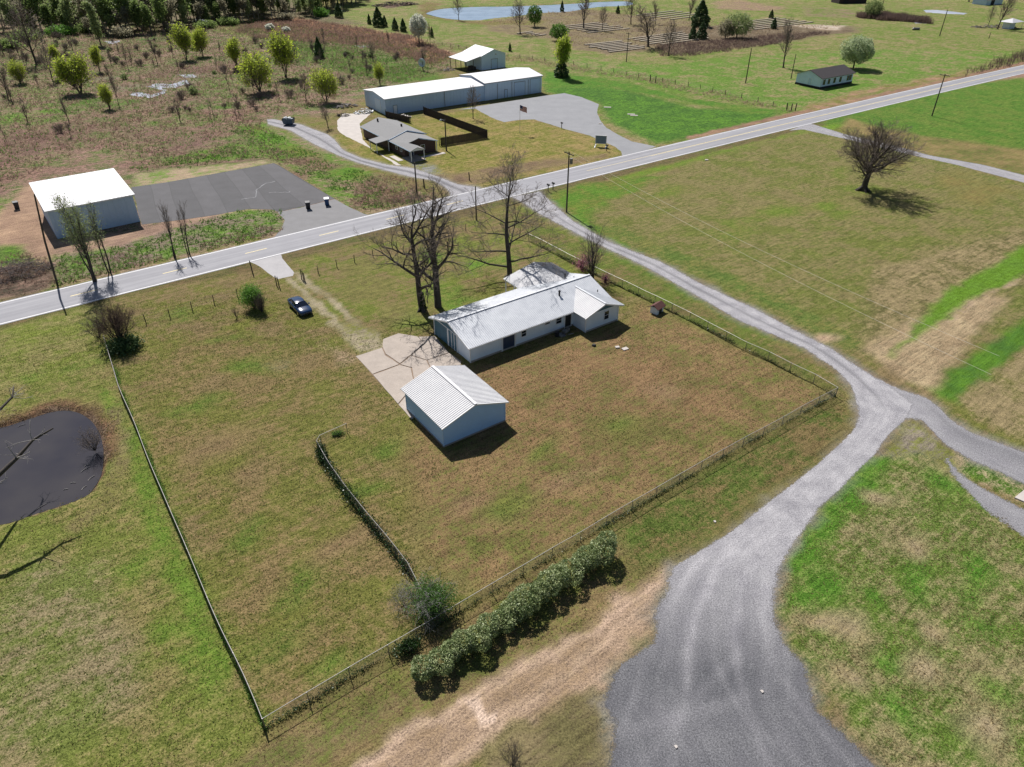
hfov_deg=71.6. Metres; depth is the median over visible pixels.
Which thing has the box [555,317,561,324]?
window
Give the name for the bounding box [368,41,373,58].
wetland sapling
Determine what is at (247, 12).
woodland tree
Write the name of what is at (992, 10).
bare tree
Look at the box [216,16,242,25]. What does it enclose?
thicket
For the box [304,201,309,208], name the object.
wheelie bin
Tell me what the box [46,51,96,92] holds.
willow tree
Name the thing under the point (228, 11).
woodland tree
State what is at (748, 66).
utility pole
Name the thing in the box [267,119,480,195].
gravel driveway
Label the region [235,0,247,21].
woodland tree
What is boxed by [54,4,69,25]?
woodland tree
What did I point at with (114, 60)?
wetland bush
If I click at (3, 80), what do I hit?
bare tree
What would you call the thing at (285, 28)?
flowering pear
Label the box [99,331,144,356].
bush
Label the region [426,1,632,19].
pond water
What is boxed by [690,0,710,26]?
cedar tree
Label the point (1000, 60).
road brush
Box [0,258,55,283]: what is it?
brush pile
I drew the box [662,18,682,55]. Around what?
bare tree
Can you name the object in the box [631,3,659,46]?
bare tree
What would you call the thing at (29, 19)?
woodland tree
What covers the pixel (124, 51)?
bare tree
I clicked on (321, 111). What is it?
bare tree
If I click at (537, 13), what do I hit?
green tree
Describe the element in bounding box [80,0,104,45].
columnar tree
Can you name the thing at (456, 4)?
bare tree
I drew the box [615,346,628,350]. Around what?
stepping stone
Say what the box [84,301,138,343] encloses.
bare bush
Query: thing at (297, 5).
woodland tree
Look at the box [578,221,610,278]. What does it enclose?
bare tree
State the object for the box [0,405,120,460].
shore reeds
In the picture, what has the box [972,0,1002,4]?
grey outbuilding
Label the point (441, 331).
garage door
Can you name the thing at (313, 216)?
lot apron
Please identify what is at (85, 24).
woodland tree
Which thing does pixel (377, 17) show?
cedar tree
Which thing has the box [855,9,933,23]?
fence brush
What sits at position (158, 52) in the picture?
wetland bush
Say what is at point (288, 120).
parked car
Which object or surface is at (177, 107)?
wetland sapling
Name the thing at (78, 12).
woodland tree
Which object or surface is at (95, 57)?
willow tree
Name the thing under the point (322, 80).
willow tree
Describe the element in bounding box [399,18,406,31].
cedar tree
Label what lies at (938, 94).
utility pole
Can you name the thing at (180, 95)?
wetland bush
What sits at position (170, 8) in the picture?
woodland tree
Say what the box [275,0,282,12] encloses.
woodland tree
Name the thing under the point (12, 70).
willow tree
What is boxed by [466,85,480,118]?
bare tree
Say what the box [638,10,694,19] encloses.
timber rows
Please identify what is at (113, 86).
bare tree
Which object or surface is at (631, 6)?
bare tree
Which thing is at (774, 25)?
cedar tree
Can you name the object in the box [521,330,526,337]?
window
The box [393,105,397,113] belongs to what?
door
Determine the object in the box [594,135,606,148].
roadside sign
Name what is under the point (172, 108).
wetland bush
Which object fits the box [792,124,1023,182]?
paved driveway
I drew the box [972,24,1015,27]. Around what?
scrap heap
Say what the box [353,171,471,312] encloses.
bare tree
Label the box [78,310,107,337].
bare bush
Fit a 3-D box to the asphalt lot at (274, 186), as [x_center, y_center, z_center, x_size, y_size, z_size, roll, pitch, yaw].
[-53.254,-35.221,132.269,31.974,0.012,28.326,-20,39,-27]
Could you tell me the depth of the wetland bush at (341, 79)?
211.70 m
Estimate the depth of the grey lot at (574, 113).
182.29 m
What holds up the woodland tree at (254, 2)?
on the ground at (934, 248)
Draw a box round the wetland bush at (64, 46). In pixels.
[61,42,69,49]
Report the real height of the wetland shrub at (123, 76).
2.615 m
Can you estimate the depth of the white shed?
231.12 m
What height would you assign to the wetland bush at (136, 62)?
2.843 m
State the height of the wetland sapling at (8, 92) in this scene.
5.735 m
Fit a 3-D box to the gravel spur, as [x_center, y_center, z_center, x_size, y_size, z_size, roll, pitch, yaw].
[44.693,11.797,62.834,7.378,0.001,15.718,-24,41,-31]
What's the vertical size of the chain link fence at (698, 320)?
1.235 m
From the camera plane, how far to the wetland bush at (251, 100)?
189.03 m
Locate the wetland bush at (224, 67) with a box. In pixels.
[217,65,228,72]
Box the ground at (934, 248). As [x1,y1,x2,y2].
[0,0,1023,766]
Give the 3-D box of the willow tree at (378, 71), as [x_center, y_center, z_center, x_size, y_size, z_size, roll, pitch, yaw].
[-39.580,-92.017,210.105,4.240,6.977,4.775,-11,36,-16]
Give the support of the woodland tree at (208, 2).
on the ground at (934, 248)
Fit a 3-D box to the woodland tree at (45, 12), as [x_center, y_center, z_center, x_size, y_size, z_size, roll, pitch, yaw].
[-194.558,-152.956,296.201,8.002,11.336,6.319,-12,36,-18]
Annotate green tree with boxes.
[527,4,542,26]
[549,22,569,40]
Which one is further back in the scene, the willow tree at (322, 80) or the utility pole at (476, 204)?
the willow tree at (322, 80)
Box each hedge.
[410,599,525,681]
[505,530,617,618]
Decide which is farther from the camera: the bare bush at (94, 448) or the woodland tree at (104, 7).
the woodland tree at (104, 7)
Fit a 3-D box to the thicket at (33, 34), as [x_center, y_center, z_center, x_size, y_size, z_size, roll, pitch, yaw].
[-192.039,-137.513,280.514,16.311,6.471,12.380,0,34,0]
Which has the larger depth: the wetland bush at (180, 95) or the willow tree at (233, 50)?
the willow tree at (233, 50)
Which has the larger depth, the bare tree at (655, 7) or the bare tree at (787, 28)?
the bare tree at (655, 7)
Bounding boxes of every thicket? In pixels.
[0,36,25,49]
[4,27,45,40]
[44,24,79,35]
[71,19,91,33]
[107,25,133,37]
[164,20,187,31]
[192,19,217,28]
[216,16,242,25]
[277,12,297,20]
[310,5,329,16]
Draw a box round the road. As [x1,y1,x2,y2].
[0,65,1023,324]
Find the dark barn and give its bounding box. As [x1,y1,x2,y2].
[831,0,866,3]
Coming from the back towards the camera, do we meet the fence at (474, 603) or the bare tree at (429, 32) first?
the bare tree at (429, 32)
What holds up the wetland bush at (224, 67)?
on the ground at (934, 248)
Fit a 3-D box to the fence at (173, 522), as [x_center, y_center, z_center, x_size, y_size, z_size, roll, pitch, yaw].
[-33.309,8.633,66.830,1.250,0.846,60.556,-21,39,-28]
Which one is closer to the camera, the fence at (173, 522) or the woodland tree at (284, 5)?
the fence at (173, 522)
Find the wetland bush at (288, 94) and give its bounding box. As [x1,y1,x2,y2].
[283,89,294,97]
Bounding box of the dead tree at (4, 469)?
[0,384,53,483]
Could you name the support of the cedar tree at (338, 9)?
on the ground at (934, 248)
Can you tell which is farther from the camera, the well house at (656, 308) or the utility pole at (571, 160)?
the utility pole at (571, 160)
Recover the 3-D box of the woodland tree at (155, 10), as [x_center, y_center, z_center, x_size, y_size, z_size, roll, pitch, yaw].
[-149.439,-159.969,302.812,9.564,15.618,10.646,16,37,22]
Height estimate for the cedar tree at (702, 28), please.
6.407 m
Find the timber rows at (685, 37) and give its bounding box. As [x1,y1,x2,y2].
[627,31,708,44]
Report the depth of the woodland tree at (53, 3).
299.04 m
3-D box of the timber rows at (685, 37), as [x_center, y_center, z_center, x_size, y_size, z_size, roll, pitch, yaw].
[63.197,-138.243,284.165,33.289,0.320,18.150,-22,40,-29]
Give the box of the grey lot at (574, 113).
[464,93,655,154]
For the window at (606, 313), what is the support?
in the ranch house at (537, 303)
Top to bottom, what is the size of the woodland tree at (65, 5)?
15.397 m
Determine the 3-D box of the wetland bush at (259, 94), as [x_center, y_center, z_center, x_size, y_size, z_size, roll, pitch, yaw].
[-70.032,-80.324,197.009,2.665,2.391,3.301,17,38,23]
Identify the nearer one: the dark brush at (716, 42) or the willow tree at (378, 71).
the willow tree at (378, 71)
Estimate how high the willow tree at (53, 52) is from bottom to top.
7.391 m
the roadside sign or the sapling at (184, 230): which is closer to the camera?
the sapling at (184, 230)
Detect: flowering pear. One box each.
[264,23,274,29]
[282,26,290,31]
[409,13,426,41]
[840,34,875,68]
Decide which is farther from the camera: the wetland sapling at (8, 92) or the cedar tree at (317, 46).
the cedar tree at (317, 46)
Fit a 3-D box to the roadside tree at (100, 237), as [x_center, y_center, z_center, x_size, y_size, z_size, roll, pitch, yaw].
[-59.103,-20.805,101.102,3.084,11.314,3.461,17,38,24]
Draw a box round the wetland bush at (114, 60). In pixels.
[111,57,119,62]
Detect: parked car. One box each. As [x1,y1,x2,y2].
[281,117,294,124]
[287,296,312,315]
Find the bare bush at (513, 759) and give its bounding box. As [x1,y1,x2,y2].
[498,735,523,765]
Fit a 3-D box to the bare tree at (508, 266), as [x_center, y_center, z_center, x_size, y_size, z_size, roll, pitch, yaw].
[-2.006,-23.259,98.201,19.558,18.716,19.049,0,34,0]
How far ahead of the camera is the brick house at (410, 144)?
154.53 m
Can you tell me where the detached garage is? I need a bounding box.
[401,365,508,446]
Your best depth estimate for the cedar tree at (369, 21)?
316.60 m
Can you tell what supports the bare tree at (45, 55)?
on the ground at (934, 248)
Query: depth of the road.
121.04 m
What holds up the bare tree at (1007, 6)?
on the ground at (934, 248)
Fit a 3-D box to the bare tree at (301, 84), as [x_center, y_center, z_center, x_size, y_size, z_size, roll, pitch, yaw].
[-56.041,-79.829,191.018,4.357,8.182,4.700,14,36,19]
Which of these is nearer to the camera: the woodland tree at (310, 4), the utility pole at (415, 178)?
the utility pole at (415, 178)
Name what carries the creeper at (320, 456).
attached to the chain link fence at (355, 499)
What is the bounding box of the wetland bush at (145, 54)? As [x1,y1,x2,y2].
[142,52,150,58]
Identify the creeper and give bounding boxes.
[313,435,416,576]
[313,441,328,461]
[331,429,344,435]
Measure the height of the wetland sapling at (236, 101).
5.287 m
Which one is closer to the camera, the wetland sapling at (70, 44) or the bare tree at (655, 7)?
the wetland sapling at (70, 44)
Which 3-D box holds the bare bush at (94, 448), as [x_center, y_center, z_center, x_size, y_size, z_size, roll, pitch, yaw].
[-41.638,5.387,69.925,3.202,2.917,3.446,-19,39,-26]
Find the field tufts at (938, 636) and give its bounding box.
[781,464,1023,766]
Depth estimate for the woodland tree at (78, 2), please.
294.48 m
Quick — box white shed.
[450,44,504,71]
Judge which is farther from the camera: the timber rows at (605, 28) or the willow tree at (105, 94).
the timber rows at (605, 28)
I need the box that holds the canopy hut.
[1001,18,1023,28]
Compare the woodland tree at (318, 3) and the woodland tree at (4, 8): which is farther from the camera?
the woodland tree at (318, 3)
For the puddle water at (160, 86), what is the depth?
208.92 m
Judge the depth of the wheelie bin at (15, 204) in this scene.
125.32 m
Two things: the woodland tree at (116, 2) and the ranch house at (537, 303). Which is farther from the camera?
the woodland tree at (116, 2)
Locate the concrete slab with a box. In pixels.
[1015,490,1023,501]
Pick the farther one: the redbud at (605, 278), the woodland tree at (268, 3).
the woodland tree at (268, 3)
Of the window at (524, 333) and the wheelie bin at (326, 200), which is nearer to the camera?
the window at (524, 333)
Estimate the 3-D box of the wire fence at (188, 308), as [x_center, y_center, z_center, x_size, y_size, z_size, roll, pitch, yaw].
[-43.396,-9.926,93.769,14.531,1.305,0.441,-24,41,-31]
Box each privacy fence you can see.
[385,109,410,122]
[423,106,487,145]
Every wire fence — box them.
[125,289,237,326]
[303,224,465,279]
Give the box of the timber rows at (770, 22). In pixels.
[739,17,812,29]
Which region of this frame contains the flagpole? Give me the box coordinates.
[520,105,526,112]
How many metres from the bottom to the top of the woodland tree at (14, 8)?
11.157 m
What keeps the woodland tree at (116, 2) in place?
on the ground at (934, 248)
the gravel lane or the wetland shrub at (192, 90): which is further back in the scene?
the wetland shrub at (192, 90)
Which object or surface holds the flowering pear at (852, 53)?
on the ground at (934, 248)
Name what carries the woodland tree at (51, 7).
on the ground at (934, 248)
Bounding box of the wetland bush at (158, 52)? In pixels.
[155,50,162,55]
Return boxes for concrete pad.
[356,333,460,418]
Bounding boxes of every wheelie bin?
[11,200,19,208]
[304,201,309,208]
[324,197,328,205]
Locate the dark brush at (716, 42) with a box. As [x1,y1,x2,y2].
[654,30,830,55]
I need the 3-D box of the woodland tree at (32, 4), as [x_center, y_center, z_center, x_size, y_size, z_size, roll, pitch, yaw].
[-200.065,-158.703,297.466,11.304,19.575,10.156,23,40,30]
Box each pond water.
[0,411,103,524]
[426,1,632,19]
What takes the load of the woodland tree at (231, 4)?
on the ground at (934, 248)
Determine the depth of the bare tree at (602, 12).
297.81 m
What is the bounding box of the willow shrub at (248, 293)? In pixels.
[236,283,266,308]
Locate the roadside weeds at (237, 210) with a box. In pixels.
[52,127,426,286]
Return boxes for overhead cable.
[569,155,982,370]
[574,153,995,354]
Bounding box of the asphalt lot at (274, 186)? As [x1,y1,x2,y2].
[131,163,333,223]
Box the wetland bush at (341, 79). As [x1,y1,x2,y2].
[337,76,345,83]
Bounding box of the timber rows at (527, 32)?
[516,31,546,35]
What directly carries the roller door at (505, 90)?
in the long warehouse
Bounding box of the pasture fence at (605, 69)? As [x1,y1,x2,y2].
[409,35,773,106]
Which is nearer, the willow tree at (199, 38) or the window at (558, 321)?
the window at (558, 321)
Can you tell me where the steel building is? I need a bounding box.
[29,168,139,238]
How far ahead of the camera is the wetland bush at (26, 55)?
243.35 m
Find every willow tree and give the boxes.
[2,59,27,83]
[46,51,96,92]
[47,44,61,57]
[88,41,100,72]
[94,82,114,107]
[165,21,194,59]
[189,25,210,55]
[223,33,244,69]
[230,47,274,91]
[260,26,302,77]
[303,64,342,101]
[372,60,384,84]
[552,34,572,77]
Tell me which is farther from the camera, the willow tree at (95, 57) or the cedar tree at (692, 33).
the cedar tree at (692, 33)
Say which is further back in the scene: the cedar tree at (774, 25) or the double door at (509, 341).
the cedar tree at (774, 25)
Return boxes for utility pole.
[33,194,57,284]
[414,162,417,193]
[440,119,446,150]
[475,186,476,219]
[564,152,573,212]
[745,48,751,82]
[931,74,949,115]
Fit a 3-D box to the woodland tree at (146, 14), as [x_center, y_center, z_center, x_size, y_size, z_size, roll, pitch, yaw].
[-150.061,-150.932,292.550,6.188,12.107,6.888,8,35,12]
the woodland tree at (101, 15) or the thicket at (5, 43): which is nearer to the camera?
the thicket at (5, 43)
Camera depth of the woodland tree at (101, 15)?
291.02 m
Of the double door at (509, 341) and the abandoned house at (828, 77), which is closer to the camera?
the double door at (509, 341)
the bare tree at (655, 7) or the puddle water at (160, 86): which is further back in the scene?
the bare tree at (655, 7)
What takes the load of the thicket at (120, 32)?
on the ground at (934, 248)
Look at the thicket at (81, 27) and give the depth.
295.10 m
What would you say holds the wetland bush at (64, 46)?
on the ground at (934, 248)
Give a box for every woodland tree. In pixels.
[0,0,14,30]
[7,3,20,27]
[10,1,26,26]
[21,0,41,29]
[26,15,36,28]
[37,2,54,26]
[43,0,57,23]
[47,0,65,28]
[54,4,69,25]
[55,0,76,30]
[68,0,79,23]
[72,0,87,18]
[73,2,88,22]
[80,17,90,32]
[87,0,106,33]
[91,0,110,32]
[92,0,118,28]
[107,8,125,26]
[108,0,130,27]
[116,6,130,25]
[126,0,148,33]
[137,1,155,31]
[138,0,154,27]
[147,0,173,28]
[149,0,167,31]
[163,0,177,21]
[173,0,190,25]
[179,4,188,24]
[187,0,204,20]
[188,0,200,20]
[191,0,204,19]
[199,4,211,19]
[204,0,218,21]
[210,2,221,23]
[216,0,227,13]
[224,0,230,17]
[227,0,240,17]
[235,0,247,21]
[244,0,252,20]
[250,0,258,17]
[254,0,268,18]
[264,0,275,19]
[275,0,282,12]
[279,0,287,11]
[280,0,290,12]
[293,0,302,13]
[299,0,308,13]
[304,0,316,16]
[313,0,323,7]
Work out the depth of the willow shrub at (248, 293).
93.48 m
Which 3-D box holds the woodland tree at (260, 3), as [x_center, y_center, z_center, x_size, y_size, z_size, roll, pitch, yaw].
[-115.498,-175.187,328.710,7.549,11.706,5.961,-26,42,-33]
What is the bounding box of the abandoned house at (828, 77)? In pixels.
[795,64,855,88]
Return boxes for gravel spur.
[945,458,1023,535]
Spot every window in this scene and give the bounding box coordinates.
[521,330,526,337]
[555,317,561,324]
[603,310,609,319]
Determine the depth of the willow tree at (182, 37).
240.77 m
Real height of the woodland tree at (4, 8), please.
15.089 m
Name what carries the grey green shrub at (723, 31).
on the ground at (934, 248)
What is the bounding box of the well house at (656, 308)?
[649,300,665,314]
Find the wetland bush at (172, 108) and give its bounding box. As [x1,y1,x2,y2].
[167,105,175,111]
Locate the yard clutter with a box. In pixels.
[559,327,573,337]
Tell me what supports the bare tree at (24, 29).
on the ground at (934, 248)
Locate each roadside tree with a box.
[48,192,97,281]
[83,198,111,273]
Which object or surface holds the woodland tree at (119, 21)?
on the ground at (934, 248)
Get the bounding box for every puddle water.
[130,80,188,97]
[924,10,966,14]
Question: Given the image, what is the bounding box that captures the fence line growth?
[431,40,792,111]
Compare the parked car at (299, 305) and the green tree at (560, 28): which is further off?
the green tree at (560, 28)
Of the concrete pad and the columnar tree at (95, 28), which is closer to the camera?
the concrete pad
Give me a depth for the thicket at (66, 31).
288.30 m
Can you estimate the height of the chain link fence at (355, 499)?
1.235 m
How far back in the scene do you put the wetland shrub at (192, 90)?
200.58 m
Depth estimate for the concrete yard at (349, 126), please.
171.73 m
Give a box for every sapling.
[2,82,11,101]
[17,98,28,122]
[59,95,68,121]
[67,35,72,49]
[158,205,175,257]
[171,95,180,121]
[175,201,189,254]
[232,94,238,112]
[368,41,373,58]
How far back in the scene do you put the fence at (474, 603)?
56.52 m
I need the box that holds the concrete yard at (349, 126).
[337,114,399,164]
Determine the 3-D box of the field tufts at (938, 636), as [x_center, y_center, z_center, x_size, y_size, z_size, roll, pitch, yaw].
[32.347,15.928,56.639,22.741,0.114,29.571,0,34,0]
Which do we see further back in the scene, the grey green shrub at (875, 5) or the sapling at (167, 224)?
the grey green shrub at (875, 5)
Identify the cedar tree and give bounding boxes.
[313,36,323,58]
[334,2,343,17]
[367,14,371,23]
[372,6,382,26]
[382,15,387,26]
[391,17,398,30]
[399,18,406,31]
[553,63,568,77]
[688,24,696,38]
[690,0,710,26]
[696,22,707,39]
[771,17,777,28]
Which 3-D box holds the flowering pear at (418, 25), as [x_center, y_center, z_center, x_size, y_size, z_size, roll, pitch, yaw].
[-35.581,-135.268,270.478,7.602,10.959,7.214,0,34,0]
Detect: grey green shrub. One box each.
[716,17,734,38]
[724,11,755,37]
[864,0,884,14]
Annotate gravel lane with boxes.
[513,191,1023,766]
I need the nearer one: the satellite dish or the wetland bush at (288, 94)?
the wetland bush at (288, 94)
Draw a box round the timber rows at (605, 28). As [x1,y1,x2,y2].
[565,22,629,32]
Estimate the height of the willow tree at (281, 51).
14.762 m
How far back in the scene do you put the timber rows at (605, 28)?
307.40 m
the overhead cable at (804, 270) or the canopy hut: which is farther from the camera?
the canopy hut
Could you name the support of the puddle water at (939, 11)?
on the ground at (934, 248)
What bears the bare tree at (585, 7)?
on the ground at (934, 248)
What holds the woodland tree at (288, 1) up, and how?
on the ground at (934, 248)
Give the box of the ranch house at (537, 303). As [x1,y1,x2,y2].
[428,262,623,362]
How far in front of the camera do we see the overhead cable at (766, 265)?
88.59 m
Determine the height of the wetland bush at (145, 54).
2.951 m
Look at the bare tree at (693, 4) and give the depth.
325.32 m
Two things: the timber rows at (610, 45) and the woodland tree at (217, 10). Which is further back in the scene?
the woodland tree at (217, 10)
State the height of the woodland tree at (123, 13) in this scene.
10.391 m
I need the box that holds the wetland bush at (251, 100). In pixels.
[246,99,256,105]
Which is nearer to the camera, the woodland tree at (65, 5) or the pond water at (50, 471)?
the pond water at (50, 471)
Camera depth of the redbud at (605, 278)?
101.33 m
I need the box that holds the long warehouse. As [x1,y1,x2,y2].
[364,67,542,113]
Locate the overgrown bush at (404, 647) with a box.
[387,632,428,658]
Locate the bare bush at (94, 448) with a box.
[70,426,106,455]
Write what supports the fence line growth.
on the ground at (934, 248)
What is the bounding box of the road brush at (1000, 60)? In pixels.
[965,49,1023,73]
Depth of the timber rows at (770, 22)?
320.34 m
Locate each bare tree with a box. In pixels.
[0,3,45,64]
[0,62,15,97]
[37,41,55,80]
[109,73,118,104]
[120,44,128,67]
[144,34,158,63]
[297,72,309,100]
[318,103,330,127]
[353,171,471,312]
[427,22,430,44]
[437,140,565,278]
[452,0,463,19]
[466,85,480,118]
[508,0,529,33]
[577,0,589,28]
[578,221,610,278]
[598,5,607,29]
[621,0,641,23]
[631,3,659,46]
[651,0,659,23]
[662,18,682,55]
[689,0,697,18]
[778,17,795,67]
[836,116,927,192]
[987,5,996,24]
[996,0,1016,28]
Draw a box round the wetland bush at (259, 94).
[256,90,264,97]
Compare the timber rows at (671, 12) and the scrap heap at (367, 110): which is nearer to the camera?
the scrap heap at (367, 110)
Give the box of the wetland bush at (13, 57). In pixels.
[7,54,16,60]
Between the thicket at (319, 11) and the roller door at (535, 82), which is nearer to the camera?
the roller door at (535, 82)
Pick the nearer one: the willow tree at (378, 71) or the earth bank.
the willow tree at (378, 71)
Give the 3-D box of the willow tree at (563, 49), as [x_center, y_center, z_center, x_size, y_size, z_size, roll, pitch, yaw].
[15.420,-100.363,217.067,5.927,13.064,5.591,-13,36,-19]
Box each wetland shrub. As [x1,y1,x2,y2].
[120,72,127,79]
[187,83,198,94]
[366,51,374,57]
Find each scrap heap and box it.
[333,103,358,108]
[353,108,373,113]
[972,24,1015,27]
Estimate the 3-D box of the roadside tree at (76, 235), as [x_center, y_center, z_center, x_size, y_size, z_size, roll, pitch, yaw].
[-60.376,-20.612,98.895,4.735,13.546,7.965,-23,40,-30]
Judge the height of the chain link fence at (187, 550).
1.235 m
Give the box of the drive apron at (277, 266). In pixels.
[251,255,293,278]
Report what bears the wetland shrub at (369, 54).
on the ground at (934, 248)
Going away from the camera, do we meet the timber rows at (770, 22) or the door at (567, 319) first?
the door at (567, 319)
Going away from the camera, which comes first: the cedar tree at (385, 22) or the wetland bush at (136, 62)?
the wetland bush at (136, 62)
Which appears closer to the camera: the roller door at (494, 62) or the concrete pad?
the concrete pad
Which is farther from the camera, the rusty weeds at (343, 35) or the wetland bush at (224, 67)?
the rusty weeds at (343, 35)
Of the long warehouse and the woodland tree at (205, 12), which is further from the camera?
the woodland tree at (205, 12)
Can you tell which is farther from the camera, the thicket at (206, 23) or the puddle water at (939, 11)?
the puddle water at (939, 11)
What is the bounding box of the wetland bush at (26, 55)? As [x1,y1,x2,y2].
[19,52,31,60]
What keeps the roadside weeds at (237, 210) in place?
on the ground at (934, 248)
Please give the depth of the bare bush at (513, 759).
44.30 m
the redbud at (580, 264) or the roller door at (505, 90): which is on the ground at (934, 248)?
the redbud at (580, 264)
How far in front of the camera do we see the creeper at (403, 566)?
62.86 m
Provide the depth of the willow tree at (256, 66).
199.11 m
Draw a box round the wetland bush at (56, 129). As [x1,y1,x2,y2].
[52,122,64,132]
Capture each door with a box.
[375,98,380,112]
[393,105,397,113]
[434,320,447,343]
[491,58,497,68]
[502,334,514,350]
[504,89,507,97]
[514,81,524,95]
[530,78,539,93]
[564,314,571,328]
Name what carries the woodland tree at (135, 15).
on the ground at (934, 248)
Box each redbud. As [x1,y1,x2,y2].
[574,252,589,273]
[600,272,609,282]
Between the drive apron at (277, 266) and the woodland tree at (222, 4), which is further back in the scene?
the woodland tree at (222, 4)
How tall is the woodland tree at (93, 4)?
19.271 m
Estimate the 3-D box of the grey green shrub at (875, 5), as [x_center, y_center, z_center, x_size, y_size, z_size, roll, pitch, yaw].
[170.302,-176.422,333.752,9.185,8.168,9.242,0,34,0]
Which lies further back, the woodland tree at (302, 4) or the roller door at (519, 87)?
the woodland tree at (302, 4)
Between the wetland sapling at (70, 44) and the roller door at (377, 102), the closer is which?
the roller door at (377, 102)
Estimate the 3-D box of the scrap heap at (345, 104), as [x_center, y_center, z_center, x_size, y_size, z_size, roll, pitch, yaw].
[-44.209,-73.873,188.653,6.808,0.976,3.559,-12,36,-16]
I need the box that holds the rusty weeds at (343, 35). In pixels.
[232,18,450,63]
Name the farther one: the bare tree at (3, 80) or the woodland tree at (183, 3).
the woodland tree at (183, 3)
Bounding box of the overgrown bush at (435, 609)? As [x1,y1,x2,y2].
[400,570,464,626]
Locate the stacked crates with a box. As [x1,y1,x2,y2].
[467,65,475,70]
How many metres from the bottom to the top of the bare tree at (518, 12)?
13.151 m
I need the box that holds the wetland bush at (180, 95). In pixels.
[175,89,186,98]
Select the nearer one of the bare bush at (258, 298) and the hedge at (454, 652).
the hedge at (454, 652)
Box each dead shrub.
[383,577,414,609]
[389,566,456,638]
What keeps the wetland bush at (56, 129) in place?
on the ground at (934, 248)
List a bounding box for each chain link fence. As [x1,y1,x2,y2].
[103,335,264,726]
[262,388,837,726]
[315,424,421,595]
[528,233,838,390]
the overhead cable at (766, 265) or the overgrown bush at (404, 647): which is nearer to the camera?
the overgrown bush at (404, 647)
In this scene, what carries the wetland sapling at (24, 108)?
on the ground at (934, 248)
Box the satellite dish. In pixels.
[418,58,424,66]
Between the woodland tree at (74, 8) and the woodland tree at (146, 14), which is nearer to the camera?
the woodland tree at (146, 14)
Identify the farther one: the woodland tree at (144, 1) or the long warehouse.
the woodland tree at (144, 1)
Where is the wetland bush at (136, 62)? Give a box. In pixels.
[133,58,143,65]
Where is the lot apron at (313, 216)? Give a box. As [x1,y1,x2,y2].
[275,199,366,236]
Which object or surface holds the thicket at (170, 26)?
on the ground at (934, 248)
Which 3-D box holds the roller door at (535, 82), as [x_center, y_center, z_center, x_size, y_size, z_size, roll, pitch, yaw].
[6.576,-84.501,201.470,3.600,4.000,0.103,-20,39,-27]
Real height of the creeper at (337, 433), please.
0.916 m
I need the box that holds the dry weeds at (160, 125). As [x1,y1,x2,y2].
[0,24,450,187]
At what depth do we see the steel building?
118.34 m
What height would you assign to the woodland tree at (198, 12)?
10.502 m
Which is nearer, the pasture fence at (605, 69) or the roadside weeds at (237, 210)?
the roadside weeds at (237, 210)
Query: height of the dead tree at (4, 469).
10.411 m
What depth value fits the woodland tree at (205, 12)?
312.51 m
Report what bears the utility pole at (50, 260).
on the ground at (934, 248)
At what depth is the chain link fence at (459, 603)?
58.15 m
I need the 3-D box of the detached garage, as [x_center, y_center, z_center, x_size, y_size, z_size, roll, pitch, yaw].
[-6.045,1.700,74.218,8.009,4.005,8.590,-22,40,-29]
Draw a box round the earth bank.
[372,1,419,6]
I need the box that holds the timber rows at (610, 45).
[584,40,644,52]
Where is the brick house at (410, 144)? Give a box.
[360,117,445,162]
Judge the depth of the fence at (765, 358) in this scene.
91.47 m
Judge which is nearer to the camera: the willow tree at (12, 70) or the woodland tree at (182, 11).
the willow tree at (12, 70)
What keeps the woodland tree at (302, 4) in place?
on the ground at (934, 248)
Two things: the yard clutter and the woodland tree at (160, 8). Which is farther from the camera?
the woodland tree at (160, 8)
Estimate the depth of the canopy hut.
305.48 m
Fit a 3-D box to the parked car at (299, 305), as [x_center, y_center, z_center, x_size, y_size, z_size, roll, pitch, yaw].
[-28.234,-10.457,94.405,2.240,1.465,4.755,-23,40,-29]
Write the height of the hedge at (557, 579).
2.666 m
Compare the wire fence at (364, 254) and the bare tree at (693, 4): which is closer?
the wire fence at (364, 254)
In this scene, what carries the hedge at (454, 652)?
on the ground at (934, 248)

